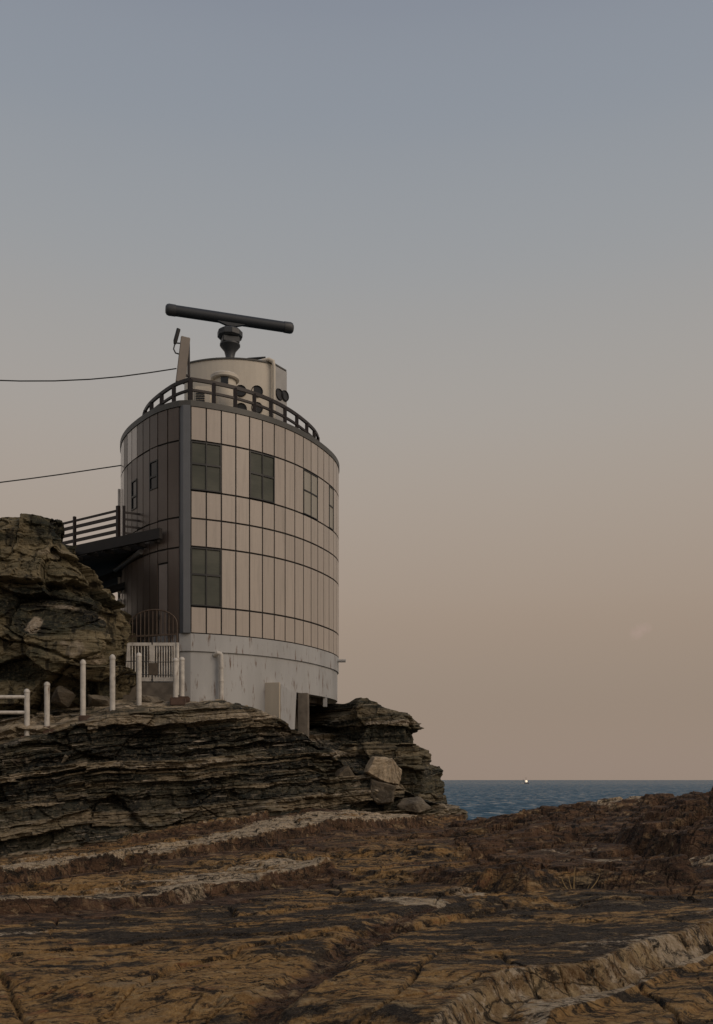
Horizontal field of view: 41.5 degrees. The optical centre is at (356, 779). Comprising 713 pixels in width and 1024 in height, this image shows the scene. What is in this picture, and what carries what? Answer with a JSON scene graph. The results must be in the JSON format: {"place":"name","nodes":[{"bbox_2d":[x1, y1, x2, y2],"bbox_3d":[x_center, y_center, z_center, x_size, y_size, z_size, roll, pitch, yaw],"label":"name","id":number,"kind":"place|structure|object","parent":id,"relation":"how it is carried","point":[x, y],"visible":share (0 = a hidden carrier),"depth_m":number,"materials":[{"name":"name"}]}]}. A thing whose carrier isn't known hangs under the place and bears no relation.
{"place":"outdoors","nodes":[
{"label":"outdoors","id":0,"kind":"place"},
{"bbox_2d":[0,699,467,857],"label":"cliff","id":1,"kind":"structure","parent":0,"point":[128,767],"depth_m":21.59,"materials":[{"name":"stone"}]},
{"bbox_2d":[0,689,29,737],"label":"pipe railing","id":2,"kind":"object","parent":1,"relation":"on","point":[26,698],"visible":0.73,"depth_m":21.14,"materials":[{"name":"white metal"}]},
{"bbox_2d":[43,682,54,733],"bbox_3d":[-6.963,-1.415,21.350,0.260,1.627,0.320,0,0,-6],"label":"fence post","id":3,"kind":"object","parent":1,"relation":"on","point":[46,704],"visible":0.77,"depth_m":21.25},
{"bbox_2d":[51,686,75,707],"bbox_3d":[-6.801,-1.921,21.895,0.558,0.494,0.577,13,0,-28],"label":"boulder","id":4,"kind":"object","parent":1,"relation":"on","point":[62,697],"visible":1,"depth_m":21.71,"materials":[{"name":"stone"}]},
{"bbox_2d":[61,755,67,762],"bbox_3d":[-6.501,-0.482,20.946,0.154,0.255,0.280,9,8,-6],"label":"loose stone","id":5,"kind":"object","parent":1,"relation":"on","point":[65,758],"visible":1,"depth_m":20.89,"materials":[{"name":"stone"}]},
{"bbox_2d":[0,513,137,718],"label":"rock outcrop","id":6,"kind":"object","parent":1,"relation":"on","point":[62,614],"visible":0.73,"depth_m":21.92,"materials":[{"name":"brown stone"}]},
{"bbox_2d":[62,505,161,593],"bbox_3d":[-6.723,-6.218,27.864,7.060,2.164,4.324,0,0,35],"label":"footbridge","id":7,"kind":"object","parent":6,"relation":"on","point":[106,560],"visible":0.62,"depth_m":25.60,"materials":[{"name":"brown metal"}]},
{"bbox_2d":[79,659,90,720],"bbox_3d":[-6.206,-1.733,21.550,0.260,2.053,0.320,0,0,-6],"label":"fence post","id":8,"kind":"object","parent":1,"relation":"on","point":[83,716],"visible":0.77,"depth_m":21.45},
{"bbox_2d":[88,695,109,706],"bbox_3d":[-6.081,-1.859,22.209,0.528,0.307,0.500,0,0,-36],"label":"boulder","id":9,"kind":"object","parent":1,"relation":"on","point":[97,700],"visible":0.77,"depth_m":22.07,"materials":[{"name":"grey stone"}]},
{"bbox_2d":[107,654,115,711],"bbox_3d":[-5.531,-1.830,21.550,0.360,2.090,0.320,0,0,-6],"label":"fence post","id":10,"kind":"object","parent":1,"relation":"on","point":[112,657],"visible":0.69,"depth_m":21.45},
{"bbox_2d":[136,653,141,704],"bbox_3d":[-5.160,-2.113,22.300,0.140,1.820,0.136,0,0,0],"label":"fence post","id":11,"kind":"object","parent":1,"relation":"on","point":[138,678],"visible":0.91,"depth_m":22.25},
{"bbox_2d":[135,695,164,703],"bbox_3d":[-5.027,-1.931,22.892,0.692,0.267,0.476,3,0,-6],"label":"boulder","id":12,"kind":"object","parent":1,"relation":"on","point":[152,699],"visible":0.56,"depth_m":22.72,"materials":[{"name":"grey stone"}]},
{"bbox_2d":[123,682,179,701],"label":"steps","id":13,"kind":"structure","parent":1,"relation":"on","point":[163,690],"depth_m":23.48,"materials":[{"name":"concrete"}]},
{"bbox_2d":[125,642,178,694],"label":"gate","id":14,"kind":"structure","parent":13,"relation":"on","point":[152,660],"depth_m":23.52,"materials":[{"name":"white metal"}]},
{"bbox_2d":[149,663,157,674],"bbox_3d":[-4.864,-2.657,22.500,0.220,0.290,0.025,0,0,0],"label":"plate","id":15,"kind":"object","parent":14,"relation":"attached to","point":[153,668],"visible":1,"depth_m":22.49,"materials":[{"name":"brown metal"}]},
{"bbox_2d":[128,609,177,678],"bbox_3d":[-5.248,-3.499,24.194,1.426,1.798,0.034,0,0,16],"label":"arched grille","id":16,"kind":"object","parent":13,"relation":"on","point":[152,635],"visible":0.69,"depth_m":24.19,"materials":[{"name":"metal"}]},
{"bbox_2d":[170,658,185,705],"bbox_3d":[-4.340,-2.192,22.850,0.360,1.544,0.320,0,0,-6],"label":"fence post","id":17,"kind":"object","parent":1,"relation":"on","point":[175,700],"visible":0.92,"depth_m":22.74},
{"bbox_2d":[124,661,150,674],"bbox_3d":[-4.940,-2.695,22.573,1.221,0.372,0.211,0,0,-21],"label":"wire strand","id":18,"kind":"object","parent":17,"relation":"attached to","point":[135,661],"visible":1,"depth_m":22.43},
{"bbox_2d":[179,657,189,702],"bbox_3d":[-4.257,-2.255,23.250,0.260,1.571,0.320,0,0,-6],"label":"fence post","id":19,"kind":"object","parent":1,"relation":"on","point":[182,677],"visible":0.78,"depth_m":23.15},
{"bbox_2d":[185,703,199,705],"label":"boulder","id":20,"kind":"object","parent":1,"relation":"on","point":[196,704],"visible":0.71,"depth_m":22.47,"materials":[{"name":"stone"}]},
{"bbox_2d":[117,357,345,735],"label":"radar tower","id":21,"kind":"structure","parent":1,"relation":"on","point":[235,571],"depth_m":24.88,"materials":[{"name":"beige metal"}]},
{"bbox_2d":[0,465,120,482],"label":"cable","id":22,"kind":"object","parent":21,"relation":"attached to","point":[59,474],"visible":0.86,"depth_m":25.97,"materials":[{"name":"metal"}]},
{"bbox_2d":[131,478,136,510],"bbox_3d":[-6.018,-7.725,25.465,0.248,0.790,0.334,0,0,0],"label":"window","id":23,"kind":"structure","parent":21,"relation":"in","point":[134,483],"depth_m":25.48,"materials":[{"name":"black glass"}]},
{"bbox_2d":[149,459,157,490],"bbox_3d":[-5.304,-7.970,24.574,0.294,0.740,0.297,0,0,0],"label":"window","id":24,"kind":"structure","parent":21,"relation":"in","point":[153,466],"depth_m":24.60,"materials":[{"name":"black glass"}]},
{"bbox_2d":[158,564,167,662],"bbox_3d":[-5.018,-4.300,24.324,0.319,2.554,0.105,0,0,37],"label":"door","id":25,"kind":"structure","parent":21,"relation":"in","point":[163,569],"depth_m":24.32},
{"bbox_2d":[176,336,189,383],"bbox_3d":[-4.692,-11.171,25.423,0.416,1.686,0.216,0,0,-20],"label":"panel antenna","id":26,"kind":"object","parent":21,"relation":"on","point":[183,359],"visible":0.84,"depth_m":25.33,"materials":[{"name":"white metal"}]},
{"bbox_2d":[0,368,176,381],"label":"cable","id":27,"kind":"object","parent":26,"relation":"attached to","point":[84,379],"visible":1,"depth_m":24.73,"materials":[{"name":"metal"}]},
{"bbox_2d":[173,328,179,354],"bbox_3d":[-4.821,-11.823,25.350,0.261,0.708,0.109,0,0,0],"label":"whip antenna","id":28,"kind":"object","parent":26,"relation":"attached to","point":[176,336],"visible":1,"depth_m":25.32,"materials":[{"name":"black plastic"}]},
{"bbox_2d":[194,386,211,402],"bbox_3d":[-4.169,-10.150,25.690,0.500,1.060,0.520,0,0,0],"label":"vent unit","id":29,"kind":"object","parent":21,"relation":"on","point":[203,397],"visible":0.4,"depth_m":25.45,"materials":[{"name":"beige plastic"}]},
{"bbox_2d":[191,441,221,492],"bbox_3d":[-3.859,-8.040,24.142,0.796,1.240,0.052,0,0,-22],"label":"window","id":30,"kind":"structure","parent":21,"relation":"in","point":[206,458],"depth_m":24.14,"materials":[{"name":"grey glass"}]},
{"bbox_2d":[191,547,221,607],"bbox_3d":[-3.859,-5.205,24.142,0.796,1.490,0.052,0,0,-22],"label":"window","id":31,"kind":"structure","parent":21,"relation":"in","point":[206,563],"depth_m":24.14,"materials":[{"name":"grey glass"}]},
{"bbox_2d":[211,370,238,406],"bbox_3d":[-3.602,-10.355,25.750,0.780,1.470,0.780,0,0,0],"label":"ventilator","id":32,"kind":"object","parent":21,"relation":"on","point":[228,377],"visible":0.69,"depth_m":25.47,"materials":[{"name":"white metal"}]},
{"bbox_2d":[221,376,227,383],"bbox_3d":[-3.572,-10.820,25.465,0.200,0.200,0.060,0,0,0],"label":"window","id":33,"kind":"structure","parent":32,"relation":"in","point":[224,379],"depth_m":25.43,"materials":[{"name":"black glass"}]},
{"bbox_2d":[165,303,293,358],"bbox_3d":[-3.652,-12.817,27.373,3.764,1.755,1.201,0,0,-10],"label":"radar scanner","id":34,"kind":"object","parent":21,"relation":"on","point":[229,334],"visible":0.85,"depth_m":27.42,"materials":[{"name":"black plastic"}]},
{"bbox_2d":[249,450,274,502],"bbox_3d":[-2.501,-8.040,24.956,0.796,1.240,0.055,0,0,-40],"label":"window","id":35,"kind":"structure","parent":21,"relation":"in","point":[261,466],"depth_m":24.93,"materials":[{"name":"grey glass"}]},
{"bbox_2d":[303,469,317,519],"bbox_3d":[-1.284,-8.040,26.513,0.032,1.240,0.796,0,0,28],"label":"window","id":36,"kind":"structure","parent":21,"relation":"in","point":[310,481],"depth_m":26.50,"materials":[{"name":"grey glass"}]},
{"bbox_2d":[329,485,333,530],"bbox_3d":[-0.744,-8.040,27.795,0.139,1.240,0.384,0,0,0],"label":"window","id":37,"kind":"structure","parent":21,"relation":"in","point":[331,491],"depth_m":27.84,"materials":[{"name":"grey glass"}]},
{"bbox_2d":[335,766,369,808],"bbox_3d":[-0.142,0.185,24.911,0.518,1.198,0.617,-36,15,-9],"label":"boulder","id":38,"kind":"object","parent":1,"relation":"on","point":[344,771],"visible":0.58,"depth_m":24.62,"materials":[{"name":"stone"}]},
{"bbox_2d":[364,756,401,784],"bbox_3d":[0.679,-0.245,25.113,0.984,0.769,1.010,0,0,-9],"label":"boulder","id":39,"kind":"object","parent":1,"relation":"on","point":[386,769],"visible":0.95,"depth_m":24.65,"materials":[{"name":"stone"}]},
{"bbox_2d":[370,778,395,804],"bbox_3d":[0.695,0.301,25.004,0.748,0.700,0.880,0,0,6],"label":"boulder","id":40,"kind":"object","parent":1,"relation":"on","point":[386,793],"visible":0.97,"depth_m":24.60,"materials":[{"name":"stone"}]},
{"bbox_2d":[396,797,430,812],"bbox_3d":[1.553,0.648,25.015,0.840,0.416,0.643,0,0,23],"label":"boulder","id":41,"kind":"object","parent":1,"relation":"on","point":[415,804],"visible":1,"depth_m":24.80,"materials":[{"name":"grey stone"}]},
{"bbox_2d":[0,787,712,1023],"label":"rock shore","id":42,"kind":"structure","parent":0,"point":[318,916],"depth_m":8.56,"materials":[{"name":"brown stone"}]},
{"bbox_2d":[561,870,599,888],"bbox_3d":[2.608,1.207,11.125,0.518,0.368,0.152,0,0,0],"label":"dry plant","id":43,"kind":"object","parent":42,"relation":"on","point":[574,882],"visible":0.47,"depth_m":11.13,"materials":[{"name":"brown plant"}]},
{"bbox_2d":[0,0,712,779],"label":"sky","id":44,"kind":"structure","parent":0,"point":[482,230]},
{"bbox_2d":[309,697,446,802],"bbox_3d":[0.153,4.320,30.298,8.594,13.370,11.740,0,0,0],"label":"cliff prow","id":45,"kind":"object","parent":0,"point":[369,728],"visible":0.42,"depth_m":26.55,"materials":[{"name":"stone"}]},
{"bbox_2d":[442,780,712,819],"bbox_3d":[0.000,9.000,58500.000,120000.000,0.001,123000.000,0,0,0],"label":"sea","id":46,"kind":"structure","parent":0,"point":[474,799],"depth_m":735.68,"materials":[{"name":"liquid"}]}
]}

